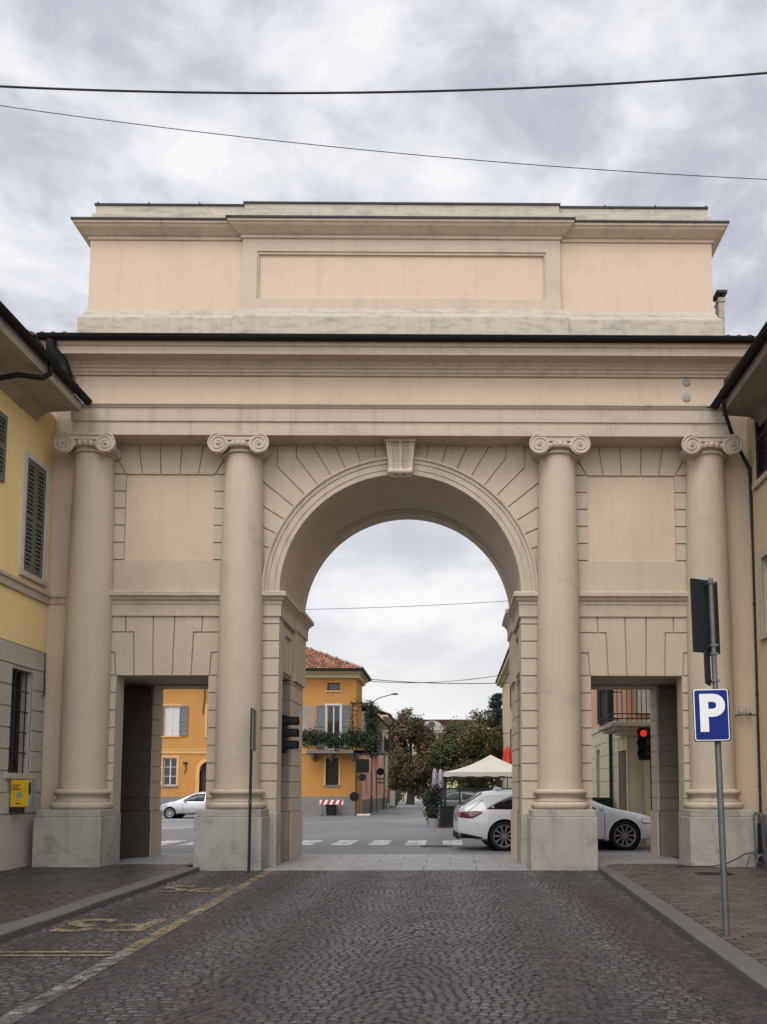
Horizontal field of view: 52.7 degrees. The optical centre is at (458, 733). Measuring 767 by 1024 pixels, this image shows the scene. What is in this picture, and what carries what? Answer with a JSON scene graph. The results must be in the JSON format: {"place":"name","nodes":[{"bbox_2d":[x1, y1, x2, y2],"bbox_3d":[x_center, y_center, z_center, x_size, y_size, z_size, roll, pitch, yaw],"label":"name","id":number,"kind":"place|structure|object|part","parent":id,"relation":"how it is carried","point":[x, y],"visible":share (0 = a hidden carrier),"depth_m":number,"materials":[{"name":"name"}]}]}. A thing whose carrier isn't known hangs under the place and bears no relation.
{"place":"outdoors","nodes":[
{"label":"outdoors","id":0,"kind":"place"},
{"bbox_2d":[0,864,192,924],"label":"pavement","id":1,"kind":"structure","parent":0,"point":[27,891],"depth_m":11.04,"materials":[{"name":"grey stone"}]},
{"bbox_2d":[362,704,394,808],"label":"pale house","id":2,"kind":"structure","parent":0,"point":[386,717],"depth_m":64.58,"materials":[{"name":"beige paint"}]},
{"bbox_2d":[0,870,766,1023],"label":"road","id":3,"kind":"structure","parent":0,"point":[417,891],"depth_m":6.38,"materials":[{"name":"grey stone"}]},
{"bbox_2d":[9,952,130,1014],"bbox_3d":[-2.645,1.642,3.712,0.140,0.001,5.707,0,-4,-4],"label":"white line","id":4,"kind":"object","parent":3,"relation":"on","point":[12,1012],"visible":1,"depth_m":5.63,"materials":[{"name":"grey paint"}]},
{"bbox_2d":[49,919,159,931],"bbox_3d":[-3.583,1.952,7.855,0.949,0.001,0.775,0,-4,0],"label":"road lettering","id":5,"kind":"object","parent":3,"relation":"on","point":[138,926],"visible":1,"depth_m":7.82,"materials":[{"name":"yellow paint"}]},
{"bbox_2d":[0,871,272,955],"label":"yellow line","id":6,"kind":"object","parent":3,"relation":"on","point":[173,927],"visible":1,"depth_m":7.57,"materials":[{"name":"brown paint"}]},
{"bbox_2d":[164,885,221,891],"bbox_3d":[-3.745,2.174,10.797,0.906,0.001,0.740,0,-4,0],"label":"road lettering","id":7,"kind":"object","parent":3,"relation":"on","point":[176,889],"visible":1,"depth_m":10.70,"materials":[{"name":"yellow paint"}]},
{"bbox_2d":[247,708,256,870],"bbox_3d":[-3.615,0.965,13.363,0.084,2.860,0.505,1,-4,-9],"label":"sign post","id":8,"kind":"object","parent":3,"relation":"on","point":[253,729],"visible":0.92,"depth_m":13.32,"materials":[{"name":"metal"}]},
{"bbox_2d":[0,867,766,998],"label":"kerb","id":9,"kind":"structure","parent":3,"relation":"on","point":[747,969],"depth_m":7.97,"materials":[{"name":"stone"}]},
{"bbox_2d":[0,0,766,719],"label":"sky","id":10,"kind":"structure","parent":0,"point":[54,168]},
{"bbox_2d":[161,801,650,870],"bbox_3d":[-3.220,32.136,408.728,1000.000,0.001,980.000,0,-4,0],"label":"ground","id":11,"kind":"structure","parent":0,"point":[401,825],"depth_m":24.64,"materials":[{"name":"grey asphalt"}]},
{"bbox_2d":[0,301,91,870],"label":"yellow house","id":12,"kind":"structure","parent":11,"relation":"on","point":[38,384],"depth_m":13.50,"materials":[{"name":"paint"}]},
{"bbox_2d":[4,669,34,778],"bbox_3d":[-7.791,-0.174,13.477,0.310,1.917,0.887,0,-4,0],"label":"window","id":13,"kind":"structure","parent":12,"relation":"in","point":[16,684],"depth_m":13.64,"materials":[{"name":"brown wood"}]},
{"bbox_2d":[9,780,34,812],"bbox_3d":[-7.496,1.067,13.143,0.406,0.565,0.132,0,-4,0],"label":"wall box","id":14,"kind":"object","parent":12,"relation":"attached to","point":[22,795],"visible":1,"depth_m":13.10,"materials":[{"name":"yellow paint"}]},
{"bbox_2d":[18,449,49,586],"bbox_3d":[-7.682,-3.890,13.941,0.090,2.268,0.846,0,-4,0],"label":"window","id":15,"kind":"structure","parent":12,"relation":"in","point":[36,475],"depth_m":13.92,"materials":[{"name":"grey wood"}]},
{"bbox_2d":[0,72,766,93],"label":"overhead cable","id":16,"kind":"object","parent":12,"relation":"attached to","point":[408,91],"visible":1,"depth_m":7.48,"materials":[{"name":"metal"}]},
{"bbox_2d":[160,792,205,818],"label":"hatchback car","id":17,"kind":"object","parent":11,"relation":"on","point":[192,803],"visible":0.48,"depth_m":40.25,"materials":[{"name":"silver metal"}]},
{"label":"side window","id":18,"kind":"part","parent":17,"relation":"part of","materials":[{"name":"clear glass"}]},
{"bbox_2d":[159,646,376,814],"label":"orange house","id":19,"kind":"structure","parent":11,"relation":"on","point":[334,685],"depth_m":46.00,"materials":[{"name":"paint"}]},
{"bbox_2d":[160,755,178,786],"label":"window","id":20,"kind":"structure","parent":19,"relation":"in","point":[170,775],"depth_m":45.92,"materials":[{"name":"clear glass"}]},
{"bbox_2d":[161,704,181,736],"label":"window","id":21,"kind":"structure","parent":19,"relation":"in","point":[171,713],"depth_m":46.13,"materials":[{"name":"white"}]},
{"bbox_2d":[205,704,207,736],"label":"window","id":22,"kind":"structure","parent":19,"relation":"in","point":[206,705],"depth_m":46.05,"materials":[{"name":"beige glass"}]},
{"bbox_2d":[323,756,340,786],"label":"window","id":23,"kind":"structure","parent":19,"relation":"in","point":[332,769],"depth_m":46.00,"materials":[{"name":"beige glass"}]},
{"bbox_2d":[325,683,340,691],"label":"window","id":24,"kind":"structure","parent":19,"relation":"in","point":[332,687],"depth_m":46.40,"materials":[{"name":"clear glass"}]},
{"bbox_2d":[325,704,341,748],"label":"balcony door","id":25,"kind":"structure","parent":19,"relation":"in","point":[333,714],"depth_m":46.21,"materials":[{"name":"white glass"}]},
{"bbox_2d":[302,725,380,753],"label":"balcony plants","id":26,"kind":"object","parent":19,"relation":"on","point":[358,739],"visible":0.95,"depth_m":44.79,"materials":[{"name":"green plant"}]},
{"bbox_2d":[346,698,381,759],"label":"ivy pergola","id":27,"kind":"object","parent":19,"relation":"on","point":[372,723],"visible":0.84,"depth_m":45.11,"materials":[{"name":"plant"}]},
{"bbox_2d":[161,821,462,844],"bbox_3d":[-7.608,3.535,28.406,15.306,0.001,16.700,0,-4,0],"label":"crossing marking","id":28,"kind":"object","parent":11,"relation":"on","point":[375,842],"visible":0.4,"depth_m":21.17,"materials":[{"name":"grey paint"}]},
{"bbox_2d":[326,805,336,815],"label":"waste bin","id":29,"kind":"object","parent":11,"relation":"on","point":[330,810],"visible":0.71,"depth_m":45.04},
{"bbox_2d":[320,800,342,815],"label":"road barrier","id":30,"kind":"object","parent":11,"relation":"on","point":[331,802],"visible":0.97,"depth_m":44.67,"materials":[{"name":"white plastic"}]},
{"bbox_2d":[350,756,368,815],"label":"road sign","id":31,"kind":"object","parent":11,"relation":"on","point":[362,765],"visible":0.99,"depth_m":44.46,"materials":[{"name":"metal"}]},
{"bbox_2d":[361,707,389,813],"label":"pink house","id":32,"kind":"structure","parent":11,"relation":"on","point":[366,787],"depth_m":55.13,"materials":[{"name":"paint"}]},
{"bbox_2d":[375,769,376,793],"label":"window","id":33,"kind":"structure","parent":32,"relation":"in","point":[375,769],"depth_m":56.27,"materials":[{"name":"grey glass"}]},
{"bbox_2d":[383,732,507,734],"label":"overhead cable","id":34,"kind":"object","parent":32,"relation":"attached to","point":[425,734],"visible":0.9,"depth_m":57.13,"materials":[{"name":"metal"}]},
{"bbox_2d":[376,768,384,811],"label":"road sign","id":35,"kind":"object","parent":11,"relation":"on","point":[380,771],"visible":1,"depth_m":53.82,"materials":[{"name":"metal"}]},
{"bbox_2d":[370,693,397,812],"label":"street lamp","id":36,"kind":"object","parent":11,"relation":"on","point":[371,804],"visible":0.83,"depth_m":51.79,"materials":[{"name":"metal"}]},
{"bbox_2d":[389,790,395,807],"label":"sandwich board","id":37,"kind":"object","parent":11,"relation":"on","point":[392,798],"visible":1,"depth_m":65.53,"materials":[{"name":"metal"}]},
{"bbox_2d":[29,201,758,870],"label":"city gate","id":38,"kind":"structure","parent":11,"relation":"on","point":[287,397],"depth_m":14.44,"materials":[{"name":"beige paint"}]},
{"bbox_2d":[281,715,298,752],"bbox_3d":[-3.349,-0.005,14.884,0.425,0.740,0.495,0,-4,0],"label":"traffic light","id":39,"kind":"object","parent":38,"relation":"attached to","point":[286,743],"visible":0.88,"depth_m":14.90,"materials":[{"name":"black plastic"}]},
{"bbox_2d":[383,729,407,808],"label":"street lamp","id":40,"kind":"object","parent":11,"relation":"on","point":[384,775],"visible":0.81,"depth_m":61.76,"materials":[{"name":"metal"}]},
{"bbox_2d":[388,788,405,804],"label":"shrub","id":41,"kind":"object","parent":11,"relation":"on","point":[399,796],"visible":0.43,"depth_m":79.46,"materials":[{"name":"green plant"}]},
{"bbox_2d":[115,853,679,870],"bbox_3d":[-1.120,2.504,15.121,10.992,0.073,3.342,0,-4,0],"label":"threshold","id":42,"kind":"object","parent":11,"relation":"on","point":[398,862],"visible":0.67,"depth_m":14.86,"materials":[{"name":"stone"}]},
{"bbox_2d":[388,739,407,802],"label":"lime tree","id":43,"kind":"object","parent":11,"relation":"on","point":[390,761],"visible":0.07,"depth_m":96.44,"materials":[{"name":"green plant"}]},
{"bbox_2d":[388,707,443,804],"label":"lime tree","id":44,"kind":"object","parent":11,"relation":"on","point":[408,771],"visible":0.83,"depth_m":82.79,"materials":[{"name":"green plant"}]},
{"bbox_2d":[415,787,427,802],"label":"shrub","id":45,"kind":"object","parent":11,"relation":"on","point":[422,791],"visible":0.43,"depth_m":89.47,"materials":[{"name":"green plant"}]},
{"bbox_2d":[420,788,439,823],"bbox_3d":[-1.227,3.152,33.797,0.945,1.581,1.096,0,-4,0],"label":"potted plant","id":46,"kind":"object","parent":11,"relation":"on","point":[424,801],"visible":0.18,"depth_m":33.65,"materials":[{"name":"green plant"}]},
{"bbox_2d":[420,779,445,827],"bbox_3d":[-0.935,2.703,30.183,0.970,1.936,1.066,2,-5,-23],"label":"potted plant","id":47,"kind":"object","parent":11,"relation":"on","point":[434,800],"visible":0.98,"depth_m":30.02,"materials":[{"name":"green plant"}]},
{"bbox_2d":[428,766,437,824],"bbox_3d":[-1.035,2.623,32.929,0.560,2.508,0.560,0,-4,0],"label":"parasol","id":48,"kind":"object","parent":11,"relation":"on","point":[434,774],"visible":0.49,"depth_m":32.92,"materials":[{"name":"fabric"}]},
{"bbox_2d":[420,845,451,846],"bbox_3d":[-0.574,2.888,19.705,0.800,0.032,0.600,0,-4,0],"label":"manhole cover","id":49,"kind":"object","parent":11,"relation":"on","point":[436,846],"visible":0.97,"depth_m":19.58,"materials":[{"name":"metal"}]},
{"bbox_2d":[438,767,443,787],"bbox_3d":[-0.813,2.707,34.048,0.560,2.508,0.560,0,-4,0],"label":"parasol","id":50,"kind":"object","parent":11,"relation":"on","point":[440,776],"visible":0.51,"depth_m":34.05,"materials":[{"name":"fabric"}]},
{"bbox_2d":[423,708,502,787],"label":"lime tree","id":51,"kind":"object","parent":11,"relation":"on","point":[463,744],"visible":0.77,"depth_m":72.13,"materials":[{"name":"green plant"}]},
{"bbox_2d":[440,788,492,827],"bbox_3d":[1.359,3.010,31.690,4.210,1.550,3.630,0,-4,0],"label":"windbreak","id":52,"kind":"object","parent":11,"relation":"on","point":[452,798],"visible":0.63,"depth_m":29.91,"materials":[{"name":"glass"}]},
{"bbox_2d":[443,755,511,827],"bbox_3d":[1.339,2.339,32.076,3.910,2.945,3.910,0,-4,0],"label":"gazebo","id":53,"kind":"object","parent":11,"relation":"on","point":[489,766],"visible":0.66,"depth_m":30.83,"materials":[{"name":"beige fabric"}]},
{"bbox_2d":[479,693,502,787],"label":"cedar","id":54,"kind":"object","parent":11,"relation":"on","point":[495,704],"visible":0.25,"depth_m":81.86,"materials":[{"name":"green plant"}]},
{"bbox_2d":[502,745,511,787],"bbox_3d":[2.560,2.488,39.947,0.600,3.828,0.609,0,-4,0],"label":"parasol","id":55,"kind":"object","parent":11,"relation":"on","point":[507,755],"visible":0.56,"depth_m":39.91,"materials":[{"name":"fabric"}]},
{"bbox_2d":[453,787,650,850],"bbox_3d":[2.364,2.100,19.183,4.939,1.571,2.266,0,-4,-5],"label":"estate car","id":56,"kind":"object","parent":11,"relation":"on","point":[484,817],"visible":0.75,"depth_m":18.34,"materials":[{"name":"white paint"}]},
{"bbox_3d":[0.277,1.795,19.025,0.450,0.710,1.671,0,-4,-5],"label":"rear window","id":57,"kind":"part","parent":56,"relation":"part of","materials":[{"name":"grey glass"}]},
{"bbox_3d":[1.975,1.629,18.384,2.620,0.387,0.177,0,-4,-5],"label":"side window","id":58,"kind":"part","parent":56,"relation":"part of","materials":[{"name":"black glass"}]},
{"bbox_2d":[495,647,651,844],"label":"corner palazzo","id":59,"kind":"structure","parent":11,"relation":"on","point":[620,772],"depth_m":21.56,"materials":[{"name":"beige paint"}]},
{"bbox_2d":[306,601,502,609],"bbox_3d":[-2.385,-5.190,30.457,13.701,0.600,0.017,0,-4,0],"label":"overhead cable","id":60,"kind":"object","parent":59,"relation":"attached to","point":[408,606],"visible":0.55,"depth_m":30.45,"materials":[{"name":"metal"}]},
{"bbox_2d":[370,673,508,682],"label":"overhead cable","id":61,"kind":"object","parent":59,"relation":"attached to","point":[433,682],"visible":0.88,"depth_m":50.36,"materials":[{"name":"metal"}]},
{"bbox_2d":[372,679,508,683],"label":"overhead cable","id":62,"kind":"object","parent":59,"relation":"attached to","point":[445,683],"visible":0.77,"depth_m":51.38,"materials":[{"name":"metal"}]},
{"bbox_2d":[510,688,511,709],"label":"window","id":63,"kind":"structure","parent":59,"relation":"in","point":[510,688],"depth_m":61.53,"materials":[{"name":"grey glass"}]},
{"bbox_2d":[510,727,512,749],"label":"window","id":64,"kind":"structure","parent":59,"relation":"in","point":[511,736],"depth_m":61.43,"materials":[{"name":"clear glass"}]},
{"bbox_2d":[597,690,611,723],"bbox_3d":[4.485,-1.612,23.573,0.082,2.450,2.200,0,-4,0],"label":"window","id":65,"kind":"structure","parent":59,"relation":"in","point":[598,695],"depth_m":24.40,"materials":[{"name":"black glass"}]},
{"bbox_2d":[625,751,627,810],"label":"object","id":66,"kind":"structure","parent":59,"relation":"in","point":[625,751],"depth_m":21.41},
{"bbox_2d":[634,690,650,712],"bbox_3d":[5.169,-1.803,20.705,0.900,2.500,0.080,0,-4,0],"label":"balcony door","id":67,"kind":"structure","parent":59,"relation":"in","point":[644,692],"depth_m":20.62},
{"bbox_2d":[592,797,610,806],"bbox_3d":[4.065,2.426,22.163,0.561,1.186,0.560,0,-4,0],"label":"green bin","id":68,"kind":"object","parent":11,"relation":"on","point":[604,800],"visible":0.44,"depth_m":21.95,"materials":[{"name":"plastic"}]},
{"bbox_2d":[637,725,652,809],"bbox_3d":[4.196,1.231,17.251,0.290,2.892,0.525,-2,-5,23],"label":"traffic light","id":69,"kind":"object","parent":11,"relation":"on","point":[644,743],"visible":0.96,"depth_m":17.29,"materials":[{"name":"black plastic"}]},
{"bbox_2d":[710,321,766,864],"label":"ochre house","id":70,"kind":"structure","parent":11,"relation":"on","point":[742,392],"depth_m":13.99,"materials":[{"name":"paint"}]},
{"bbox_2d":[0,105,766,179],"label":"overhead cable","id":71,"kind":"object","parent":70,"relation":"attached to","point":[383,151],"visible":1,"depth_m":8.50,"materials":[{"name":"metal"}]},
{"bbox_2d":[751,418,766,489],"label":"window","id":72,"kind":"structure","parent":70,"relation":"in","point":[759,433],"depth_m":14.17,"materials":[{"name":"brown wood"}]},
{"bbox_2d":[758,547,766,640],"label":"window","id":73,"kind":"structure","parent":70,"relation":"in","point":[763,635],"depth_m":14.00,"materials":[{"name":"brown wood"}]},
{"bbox_2d":[388,720,502,800],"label":"palace","id":74,"kind":"structure","parent":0,"point":[436,725],"depth_m":119.91,"materials":[{"name":"beige paint"}]},
{"bbox_2d":[608,863,766,966],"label":"pavement","id":75,"kind":"structure","parent":0,"point":[688,892],"depth_m":9.76,"materials":[{"name":"grey stone"}]},
{"bbox_2d":[690,578,730,934],"bbox_3d":[2.370,0.189,7.231,0.344,3.350,0.233,-1,-4,-1],"label":"parking sign","id":76,"kind":"object","parent":75,"relation":"on","point":[711,714],"visible":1,"depth_m":7.16,"materials":[{"name":"metal"}]},
{"bbox_2d":[694,872,734,874],"bbox_3d":[4.115,2.248,12.349,0.550,0.032,0.320,0,-4,0],"label":"drain cover","id":77,"kind":"object","parent":75,"relation":"on","point":[709,873],"visible":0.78,"depth_m":12.30,"materials":[{"name":"metal"}]},
{"bbox_2d":[676,850,762,866],"bbox_3d":[4.555,2.172,13.411,1.526,0.300,0.021,0,-4,0],"label":"loose wire","id":78,"kind":"object","parent":75,"relation":"on","point":[719,864],"visible":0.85,"depth_m":13.39,"materials":[{"name":"metal"}]},
{"bbox_2d":[745,813,766,870],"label":"bicycle stand","id":79,"kind":"object","parent":75,"relation":"on","point":[759,857],"visible":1,"depth_m":13.26,"materials":[{"name":"metal"}]}
]}

